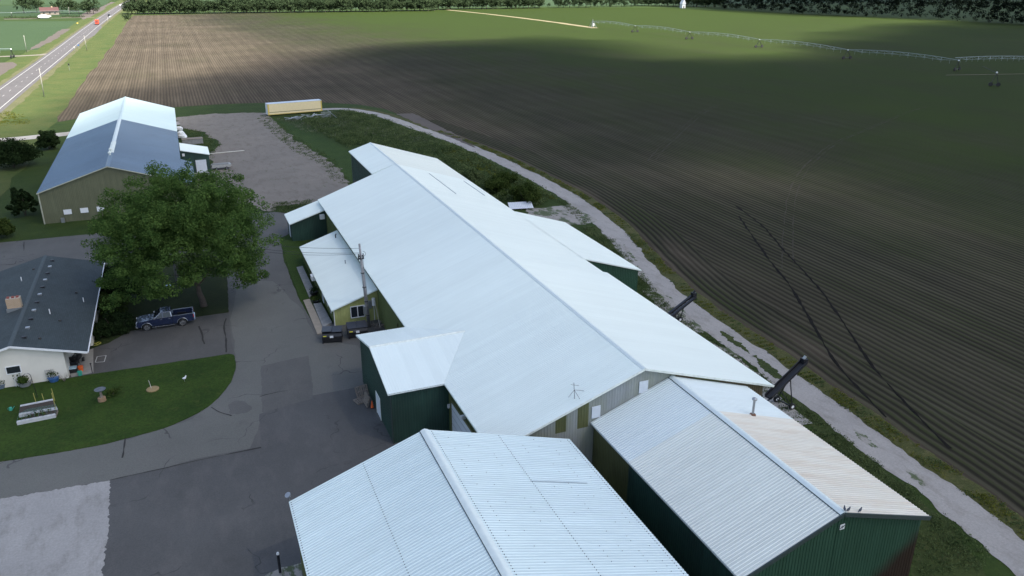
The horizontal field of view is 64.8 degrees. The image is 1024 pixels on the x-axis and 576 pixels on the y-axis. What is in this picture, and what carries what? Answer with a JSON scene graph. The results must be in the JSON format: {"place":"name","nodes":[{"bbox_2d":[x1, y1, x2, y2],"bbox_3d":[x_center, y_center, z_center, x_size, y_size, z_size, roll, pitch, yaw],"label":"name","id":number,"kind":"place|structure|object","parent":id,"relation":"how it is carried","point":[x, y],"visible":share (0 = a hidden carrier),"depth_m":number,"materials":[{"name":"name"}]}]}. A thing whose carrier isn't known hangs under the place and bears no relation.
{"place":"outdoors","nodes":[
{"label":"outdoors","id":0,"kind":"place"},
{"bbox_2d":[0,5,103,16],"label":"field","id":1,"kind":"structure","parent":0,"point":[10,9],"depth_m":748.58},
{"bbox_2d":[12,0,31,12],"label":"tree","id":2,"kind":"object","parent":1,"relation":"on","point":[23,4],"visible":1,"depth_m":715.08,"materials":[{"name":"green plant"}]},
{"bbox_2d":[39,6,58,14],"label":"farmhouse","id":3,"kind":"object","parent":1,"relation":"on","point":[54,10],"visible":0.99,"depth_m":693.10,"materials":[{"name":"white wood"}]},
{"bbox_2d":[0,0,109,4],"bbox_3d":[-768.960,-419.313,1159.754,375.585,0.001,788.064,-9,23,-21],"label":"field","id":4,"kind":"structure","parent":0,"point":[10,2],"depth_m":976.39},
{"bbox_2d":[70,349,92,376],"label":"garage floor","id":5,"kind":"structure","parent":0,"point":[86,362],"depth_m":81.20,"materials":[{"name":"concrete"}]},
{"bbox_2d":[69,353,84,365],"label":"garden tractor","id":6,"kind":"object","parent":5,"relation":"on","point":[74,359],"visible":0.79,"depth_m":80.48,"materials":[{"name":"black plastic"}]},
{"bbox_2d":[0,121,179,141],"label":"access road","id":7,"kind":"structure","parent":0,"point":[35,136],"depth_m":191.11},
{"bbox_2d":[0,354,235,461],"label":"front lawn","id":8,"kind":"structure","parent":0,"point":[84,418],"depth_m":73.69,"materials":[{"name":"plant"}]},
{"bbox_2d":[12,373,31,387],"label":"potted shrub","id":9,"kind":"object","parent":8,"relation":"on","point":[22,381],"visible":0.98,"depth_m":76.26,"materials":[{"name":"green plant"}]},
{"bbox_2d":[17,404,57,424],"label":"raised bed","id":10,"kind":"object","parent":8,"relation":"on","point":[45,414],"visible":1,"depth_m":71.05,"materials":[{"name":"grey wood"}]},
{"bbox_2d":[19,399,56,417],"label":"raised bed","id":11,"kind":"object","parent":8,"relation":"on","point":[34,405],"visible":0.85,"depth_m":72.69,"materials":[{"name":"grey wood"}]},
{"bbox_2d":[47,371,58,382],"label":"planter","id":12,"kind":"object","parent":8,"relation":"on","point":[54,379],"visible":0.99,"depth_m":77.37,"materials":[{"name":"blue plastic"}]},
{"bbox_2d":[94,387,105,402],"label":"bird feeder","id":13,"kind":"object","parent":8,"relation":"on","point":[101,398],"visible":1,"depth_m":73.84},
{"bbox_2d":[104,386,121,397],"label":"shrub","id":14,"kind":"object","parent":8,"relation":"on","point":[111,391],"visible":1,"depth_m":74.89,"materials":[{"name":"green plant"}]},
{"bbox_2d":[397,113,474,147],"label":"bare soil","id":15,"kind":"structure","parent":0,"point":[414,118],"depth_m":204.48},
{"bbox_2d":[0,0,1023,575],"bbox_3d":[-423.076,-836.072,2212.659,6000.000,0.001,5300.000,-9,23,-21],"label":"ground","id":16,"kind":"structure","parent":0,"point":[30,178],"depth_m":185.73,"materials":[{"name":"green plant"}]},
{"bbox_2d":[0,217,15,235],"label":"shrub","id":17,"kind":"object","parent":16,"relation":"on","point":[6,228],"visible":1,"depth_m":118.21,"materials":[{"name":"green plant"}]},
{"bbox_2d":[0,62,16,75],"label":"bare strip","id":18,"kind":"object","parent":16,"relation":"on","point":[5,67],"visible":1,"depth_m":327.75,"materials":[{"name":"soil"}]},
{"bbox_2d":[0,137,42,167],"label":"shrub","id":19,"kind":"object","parent":16,"relation":"on","point":[12,150],"visible":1,"depth_m":159.36,"materials":[{"name":"green plant"}]},
{"bbox_2d":[5,187,38,215],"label":"shrub","id":20,"kind":"object","parent":16,"relation":"on","point":[21,199],"visible":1,"depth_m":128.47,"materials":[{"name":"green plant"}]},
{"bbox_2d":[27,0,44,10],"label":"tree","id":21,"kind":"object","parent":16,"relation":"on","point":[36,2],"visible":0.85,"depth_m":725.86,"materials":[{"name":"green plant"}]},
{"bbox_2d":[0,21,76,50],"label":"crop beyond highway","id":22,"kind":"structure","parent":16,"relation":"on","point":[13,34],"depth_m":502.36,"materials":[{"name":"plant"}]},
{"bbox_2d":[34,130,60,148],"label":"shrub","id":23,"kind":"object","parent":16,"relation":"on","point":[45,139],"visible":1,"depth_m":175.92,"materials":[{"name":"green plant"}]},
{"bbox_2d":[29,29,68,50],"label":"bare strip","id":24,"kind":"object","parent":16,"relation":"on","point":[56,35],"visible":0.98,"depth_m":459.06,"materials":[{"name":"soil"}]},
{"bbox_2d":[49,0,66,12],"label":"tree","id":25,"kind":"object","parent":16,"relation":"on","point":[59,4],"visible":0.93,"depth_m":706.14,"materials":[{"name":"green plant"}]},
{"bbox_2d":[0,9,122,120],"bbox_3d":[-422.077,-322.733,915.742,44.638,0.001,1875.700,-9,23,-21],"label":"road shoulder","id":26,"kind":"object","parent":16,"relation":"on","point":[21,98],"visible":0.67,"depth_m":289.33},
{"bbox_2d":[0,0,125,85],"bbox_3d":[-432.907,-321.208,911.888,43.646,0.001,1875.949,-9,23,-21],"label":"road shoulder","id":27,"kind":"object","parent":16,"relation":"on","point":[2,82],"visible":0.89,"depth_m":380.23},
{"bbox_2d":[0,1,127,112],"bbox_3d":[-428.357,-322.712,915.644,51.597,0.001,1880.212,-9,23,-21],"label":"highway","id":28,"kind":"structure","parent":16,"relation":"on","point":[10,90],"depth_m":334.46,"materials":[{"name":"asphalt"}]},
{"bbox_2d":[0,0,147,195],"bbox_3d":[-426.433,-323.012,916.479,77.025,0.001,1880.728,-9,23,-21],"label":"roadside verge","id":29,"kind":"structure","parent":16,"relation":"on","point":[37,109],"depth_m":276.94,"materials":[{"name":"green plant"}]},
{"bbox_2d":[0,111,29,125],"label":"roadside flowers","id":30,"kind":"object","parent":29,"relation":"on","point":[13,116],"visible":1,"depth_m":212.36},
{"bbox_2d":[83,0,100,13],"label":"tree","id":31,"kind":"object","parent":16,"relation":"on","point":[93,6],"visible":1,"depth_m":704.72,"materials":[{"name":"green plant"}]},
{"bbox_2d":[36,97,194,223],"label":"farm shed","id":32,"kind":"structure","parent":16,"relation":"on","point":[113,144],"depth_m":140.53,"materials":[{"name":"grey metal"}]},
{"bbox_2d":[138,0,156,13],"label":"tree","id":33,"kind":"object","parent":16,"relation":"on","point":[142,6],"visible":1,"depth_m":698.15,"materials":[{"name":"green plant"}]},
{"bbox_2d":[69,313,233,377],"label":"house drive","id":34,"kind":"structure","parent":16,"relation":"on","point":[155,345],"depth_m":85.14,"materials":[{"name":"concrete"}]},
{"bbox_2d":[136,306,194,330],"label":"pickup truck","id":35,"kind":"object","parent":34,"relation":"on","point":[164,316],"visible":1,"depth_m":89.11,"materials":[{"name":"blue paint"}]},
{"bbox_2d":[90,251,228,348],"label":"tree lawn","id":36,"kind":"structure","parent":16,"relation":"on","point":[215,291],"depth_m":96.56,"materials":[{"name":"plant"}]},
{"bbox_2d":[92,322,112,340],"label":"shrub","id":37,"kind":"object","parent":36,"relation":"on","point":[102,326],"visible":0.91,"depth_m":86.21,"materials":[{"name":"green plant"}]},
{"bbox_2d":[97,292,128,315],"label":"shrub","id":38,"kind":"object","parent":36,"relation":"on","point":[100,299],"visible":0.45,"depth_m":91.46,"materials":[{"name":"green plant"}]},
{"bbox_2d":[94,310,134,336],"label":"shrub","id":39,"kind":"object","parent":36,"relation":"on","point":[115,321],"visible":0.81,"depth_m":87.51,"materials":[{"name":"green plant"}]},
{"bbox_2d":[80,158,284,313],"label":"maple tree","id":40,"kind":"object","parent":36,"relation":"on","point":[163,229],"visible":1,"depth_m":87.29,"materials":[{"name":"green plant"}]},
{"bbox_2d":[181,137,202,143],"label":"storage box","id":41,"kind":"object","parent":16,"relation":"on","point":[195,140],"visible":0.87,"depth_m":182.37,"materials":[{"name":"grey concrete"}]},
{"bbox_2d":[179,143,210,172],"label":"storage lean to","id":42,"kind":"object","parent":16,"relation":"on","point":[197,155],"visible":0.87,"depth_m":156.54,"materials":[{"name":"white paint"}]},
{"bbox_2d":[195,159,207,172],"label":"roller door","id":43,"kind":"structure","parent":42,"relation":"in","point":[200,164],"depth_m":156.71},
{"bbox_2d":[0,212,399,495],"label":"asphalt yard","id":44,"kind":"structure","parent":16,"relation":"on","point":[12,252],"depth_m":111.49,"materials":[{"name":"asphalt"}]},
{"bbox_2d":[0,255,104,387],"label":"house","id":45,"kind":"structure","parent":44,"relation":"on","point":[49,313],"depth_m":83.38,"materials":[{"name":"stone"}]},
{"bbox_2d":[5,365,21,374],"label":"window","id":46,"kind":"structure","parent":45,"relation":"in","point":[14,369],"depth_m":76.15,"materials":[{"name":"glass"}]},
{"bbox_2d":[0,481,110,575],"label":"gravel pad","id":47,"kind":"object","parent":44,"relation":"on","point":[61,532],"visible":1,"depth_m":56.88,"materials":[{"name":"gravel"}]},
{"bbox_2d":[0,281,363,498],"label":"worn lane","id":48,"kind":"structure","parent":44,"relation":"on","point":[269,323],"depth_m":71.81,"materials":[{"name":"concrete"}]},
{"bbox_2d":[228,401,251,413],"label":"dark patch","id":49,"kind":"object","parent":48,"relation":"on","point":[237,407],"visible":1,"depth_m":73.09,"materials":[{"name":"asphalt"}]},
{"bbox_2d":[260,356,312,411],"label":"dark overlay","id":50,"kind":"object","parent":48,"relation":"on","point":[293,377],"visible":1,"depth_m":77.33,"materials":[{"name":"asphalt"}]},
{"bbox_2d":[111,447,260,479],"bbox_3d":[-26.062,14.063,64.888,11.384,0.001,0.218,-9,23,-22],"label":"crack","id":51,"kind":"object","parent":44,"relation":"on","point":[192,461],"visible":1,"depth_m":64.93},
{"bbox_2d":[101,388,397,575],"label":"dark overlay","id":52,"kind":"object","parent":44,"relation":"on","point":[228,515],"visible":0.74,"depth_m":60.78,"materials":[{"name":"asphalt"}]},
{"bbox_2d":[265,563,301,575],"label":"gravel patch","id":53,"kind":"object","parent":52,"relation":"on","point":[294,570],"visible":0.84,"depth_m":53.20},
{"bbox_2d":[303,299,321,334],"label":"concrete walk","id":54,"kind":"structure","parent":44,"relation":"on","point":[316,322],"depth_m":92.04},
{"bbox_2d":[314,303,331,325],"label":"concrete ramp","id":55,"kind":"structure","parent":44,"relation":"on","point":[324,318],"depth_m":92.01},
{"bbox_2d":[321,325,342,343],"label":"dumpster","id":56,"kind":"object","parent":44,"relation":"on","point":[332,333],"visible":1,"depth_m":85.57,"materials":[{"name":"black metal"}]},
{"bbox_2d":[346,320,367,338],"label":"dumpster","id":57,"kind":"object","parent":44,"relation":"on","point":[353,328],"visible":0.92,"depth_m":86.77,"materials":[{"name":"black metal"}]},
{"bbox_2d":[353,396,368,404],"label":"pallet","id":58,"kind":"object","parent":44,"relation":"on","point":[360,400],"visible":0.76,"depth_m":74.07,"materials":[{"name":"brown wood"}]},
{"bbox_2d":[354,384,368,397],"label":"pallet","id":59,"kind":"object","parent":58,"relation":"on","point":[361,390],"visible":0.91,"depth_m":74.78,"materials":[{"name":"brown wood"}]},
{"bbox_2d":[358,244,370,327],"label":"utility pole","id":60,"kind":"object","parent":44,"relation":"on","point":[366,306],"visible":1,"depth_m":87.74,"materials":[{"name":"grey wood"}]},
{"bbox_2d":[356,327,464,443],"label":"entrance porch","id":61,"kind":"object","parent":44,"relation":"on","point":[405,370],"visible":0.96,"depth_m":68.75,"materials":[{"name":"white paint"}]},
{"bbox_2d":[182,128,221,161],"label":"yard corner weeds","id":62,"kind":"object","parent":16,"relation":"on","point":[210,139],"visible":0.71,"depth_m":187.51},
{"bbox_2d":[176,113,349,210],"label":"gravel yard","id":63,"kind":"structure","parent":16,"relation":"on","point":[269,166],"depth_m":167.18,"materials":[{"name":"gravel"}]},
{"bbox_2d":[210,162,230,169],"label":"utility trailer","id":64,"kind":"object","parent":63,"relation":"on","point":[226,165],"visible":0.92,"depth_m":159.23,"materials":[{"name":"silver metal"}]},
{"bbox_2d":[270,199,314,212],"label":"bush","id":65,"kind":"object","parent":16,"relation":"on","point":[286,208],"visible":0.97,"depth_m":134.64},
{"bbox_2d":[265,99,321,115],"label":"cargo trailer","id":66,"kind":"object","parent":16,"relation":"on","point":[288,107],"visible":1,"depth_m":219.69,"materials":[{"name":"yellow paint"}]},
{"bbox_2d":[280,235,310,300],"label":"office strip","id":67,"kind":"object","parent":16,"relation":"on","point":[293,262],"visible":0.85,"depth_m":109.48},
{"bbox_2d":[297,266,312,297],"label":"gravel bed","id":68,"kind":"object","parent":67,"relation":"on","point":[305,278],"visible":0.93,"depth_m":102.83,"materials":[{"name":"gravel"}]},
{"bbox_2d":[257,114,350,183],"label":"yard edge weeds","id":69,"kind":"object","parent":16,"relation":"on","point":[299,152],"visible":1,"depth_m":176.97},
{"bbox_2d":[284,201,326,240],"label":"green lean to","id":70,"kind":"object","parent":16,"relation":"on","point":[307,222],"visible":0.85,"depth_m":118.01,"materials":[{"name":"white paint"}]},
{"bbox_2d":[271,117,352,184],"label":"mown strip","id":71,"kind":"object","parent":16,"relation":"on","point":[335,151],"visible":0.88,"depth_m":179.40,"materials":[{"name":"plant"}]},
{"bbox_2d":[299,230,378,325],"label":"office lean to","id":72,"kind":"object","parent":16,"relation":"on","point":[336,276],"visible":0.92,"depth_m":95.53,"materials":[{"name":"white paint"}]},
{"bbox_2d":[350,305,364,317],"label":"window","id":73,"kind":"structure","parent":72,"relation":"in","point":[356,311],"depth_m":90.12,"materials":[{"name":"glass"}]},
{"bbox_2d":[277,112,436,148],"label":"pale seeding grass","id":74,"kind":"structure","parent":16,"relation":"on","point":[289,120],"depth_m":200.74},
{"bbox_2d":[349,142,467,182],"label":"warehouse extension","id":75,"kind":"object","parent":16,"relation":"on","point":[369,159],"visible":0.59,"depth_m":131.84,"materials":[{"name":"white paint"}]},
{"bbox_2d":[300,108,553,204],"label":"tall weeds","id":76,"kind":"object","parent":16,"relation":"on","point":[392,138],"visible":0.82,"depth_m":184.50,"materials":[{"name":"plant"}]},
{"bbox_2d":[458,167,483,181],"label":"shrub","id":77,"kind":"object","parent":16,"relation":"on","point":[468,173],"visible":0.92,"depth_m":150.25,"materials":[{"name":"green plant"}]},
{"bbox_2d":[285,429,688,575],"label":"front shed","id":78,"kind":"structure","parent":16,"relation":"on","point":[424,502],"depth_m":46.88,"materials":[{"name":"paint"}]},
{"bbox_2d":[483,174,511,194],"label":"shrub","id":79,"kind":"object","parent":16,"relation":"on","point":[495,183],"visible":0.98,"depth_m":142.40,"materials":[{"name":"green plant"}]},
{"bbox_2d":[441,143,554,199],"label":"yellow weeds","id":80,"kind":"object","parent":16,"relation":"on","point":[478,168],"visible":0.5,"depth_m":162.18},
{"bbox_2d":[496,171,518,183],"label":"shrub","id":81,"kind":"object","parent":16,"relation":"on","point":[507,176],"visible":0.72,"depth_m":148.02,"materials":[{"name":"green plant"}]},
{"bbox_2d":[508,201,532,209],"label":"sheet metal panel","id":82,"kind":"object","parent":16,"relation":"on","point":[518,205],"visible":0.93,"depth_m":133.61,"materials":[{"name":"white metal"}]},
{"bbox_2d":[500,180,541,202],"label":"shrub","id":83,"kind":"object","parent":16,"relation":"on","point":[527,192],"visible":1,"depth_m":135.53,"materials":[{"name":"green plant"}]},
{"bbox_2d":[318,163,774,463],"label":"warehouse","id":84,"kind":"structure","parent":16,"relation":"on","point":[559,340],"depth_m":75.38,"materials":[{"name":"white paint"}]},
{"bbox_2d":[451,403,470,431],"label":"overhead door","id":85,"kind":"structure","parent":84,"relation":"in","point":[458,425],"depth_m":66.24,"materials":[{"name":"metal"}]},
{"bbox_2d":[526,203,596,224],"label":"gravel patch","id":86,"kind":"object","parent":16,"relation":"on","point":[560,213],"visible":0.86,"depth_m":130.45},
{"bbox_2d":[514,211,640,291],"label":"side annex","id":87,"kind":"object","parent":16,"relation":"on","point":[597,254],"visible":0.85,"depth_m":100.75,"materials":[{"name":"white paint"}]},
{"bbox_2d":[264,108,1023,575],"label":"lane","id":88,"kind":"structure","parent":16,"relation":"on","point":[996,536],"depth_m":72.35,"materials":[{"name":"gravel"}]},
{"bbox_2d":[720,331,749,353],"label":"lane grass patch","id":89,"kind":"object","parent":88,"relation":"on","point":[731,339],"visible":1,"depth_m":86.02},
{"bbox_2d":[710,342,769,391],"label":"gravel patch","id":90,"kind":"object","parent":88,"relation":"on","point":[732,352],"visible":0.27,"depth_m":82.90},
{"bbox_2d":[753,355,781,378],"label":"lane grass patch","id":91,"kind":"object","parent":88,"relation":"on","point":[767,367],"visible":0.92,"depth_m":80.21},
{"bbox_2d":[851,427,877,447],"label":"lane grass patch","id":92,"kind":"object","parent":88,"relation":"on","point":[864,439],"visible":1,"depth_m":68.11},
{"bbox_2d":[904,466,928,485],"bbox_3d":[31.535,14.720,63.229,1.148,0.001,2.767,-9,23,-21],"label":"lane grass patch","id":93,"kind":"object","parent":88,"relation":"on","point":[918,477],"visible":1,"depth_m":63.02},
{"bbox_2d":[643,287,703,332],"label":"gravel patch","id":94,"kind":"object","parent":16,"relation":"on","point":[672,303],"visible":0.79,"depth_m":95.21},
{"bbox_2d":[668,290,696,321],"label":"conveyor","id":95,"kind":"object","parent":16,"relation":"on","point":[686,302],"visible":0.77,"depth_m":89.08,"materials":[{"name":"metal"}]},
{"bbox_2d":[351,107,1023,540],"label":"field edge","id":96,"kind":"object","parent":16,"relation":"on","point":[953,477],"visible":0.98,"depth_m":78.08,"materials":[{"name":"plant"}]},
{"bbox_2d":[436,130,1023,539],"bbox_3d":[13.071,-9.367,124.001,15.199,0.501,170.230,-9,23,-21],"label":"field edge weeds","id":97,"kind":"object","parent":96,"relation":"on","point":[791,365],"visible":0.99,"depth_m":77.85,"materials":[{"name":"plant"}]},
{"bbox_2d":[428,120,1023,517],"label":"field headland","id":98,"kind":"structure","parent":16,"relation":"on","point":[992,468],"depth_m":84.24,"materials":[{"name":"soil"}]},
{"bbox_2d":[590,375,930,575],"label":"gable shed","id":99,"kind":"structure","parent":16,"relation":"on","point":[706,478],"depth_m":51.09,"materials":[{"name":"metal"}]},
{"bbox_2d":[551,194,988,575],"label":"lane side grass","id":100,"kind":"structure","parent":16,"relation":"on","point":[860,457],"depth_m":66.18,"materials":[{"name":"plant"}]},
{"bbox_2d":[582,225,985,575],"bbox_3d":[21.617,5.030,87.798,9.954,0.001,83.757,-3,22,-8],"label":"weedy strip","id":101,"kind":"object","parent":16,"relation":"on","point":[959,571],"visible":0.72,"depth_m":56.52,"materials":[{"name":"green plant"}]},
{"bbox_2d":[762,389,811,424],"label":"concrete apron","id":102,"kind":"object","parent":16,"relation":"on","point":[786,412],"visible":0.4,"depth_m":72.40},
{"bbox_2d":[765,355,807,409],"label":"conveyor","id":103,"kind":"object","parent":102,"relation":"on","point":[784,380],"visible":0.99,"depth_m":71.31,"materials":[{"name":"metal"}]},
{"bbox_2d":[713,0,1023,22],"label":"forest","id":104,"kind":"object","parent":16,"relation":"on","point":[920,4],"visible":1,"depth_m":652.69,"materials":[{"name":"green plant"}]},
{"bbox_2d":[57,8,1023,461],"bbox_3d":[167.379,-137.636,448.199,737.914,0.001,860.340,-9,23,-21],"label":"field","id":105,"kind":"structure","parent":0,"point":[907,248],"depth_m":214.16,"materials":[{"name":"soil"}]},
{"bbox_2d":[451,10,595,27],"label":"field access lane","id":106,"kind":"structure","parent":105,"relation":"on","point":[530,19],"depth_m":630.39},
{"bbox_2d":[589,21,1023,70],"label":"pivot","id":107,"kind":"object","parent":105,"relation":"on","point":[843,57],"visible":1,"depth_m":368.23,"materials":[{"name":"metal"}]},
{"bbox_2d":[739,216,885,416],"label":"tyre track","id":108,"kind":"structure","parent":105,"relation":"on","point":[821,339],"depth_m":89.38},
{"bbox_2d":[736,206,951,448],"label":"tyre track","id":109,"kind":"structure","parent":105,"relation":"on","point":[894,391],"depth_m":84.21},
{"bbox_2d":[781,106,926,268],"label":"wheel arc","id":110,"kind":"object","parent":105,"relation":"on","point":[791,185],"visible":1,"depth_m":145.55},
{"bbox_2d":[792,106,928,261],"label":"wheel arc","id":111,"kind":"object","parent":105,"relation":"on","point":[804,175],"visible":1,"depth_m":145.22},
{"bbox_2d":[176,0,1009,10],"bbox_3d":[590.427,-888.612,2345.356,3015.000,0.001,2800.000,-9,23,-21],"label":"meadow","id":112,"kind":"structure","parent":0,"point":[551,2],"depth_m":920.67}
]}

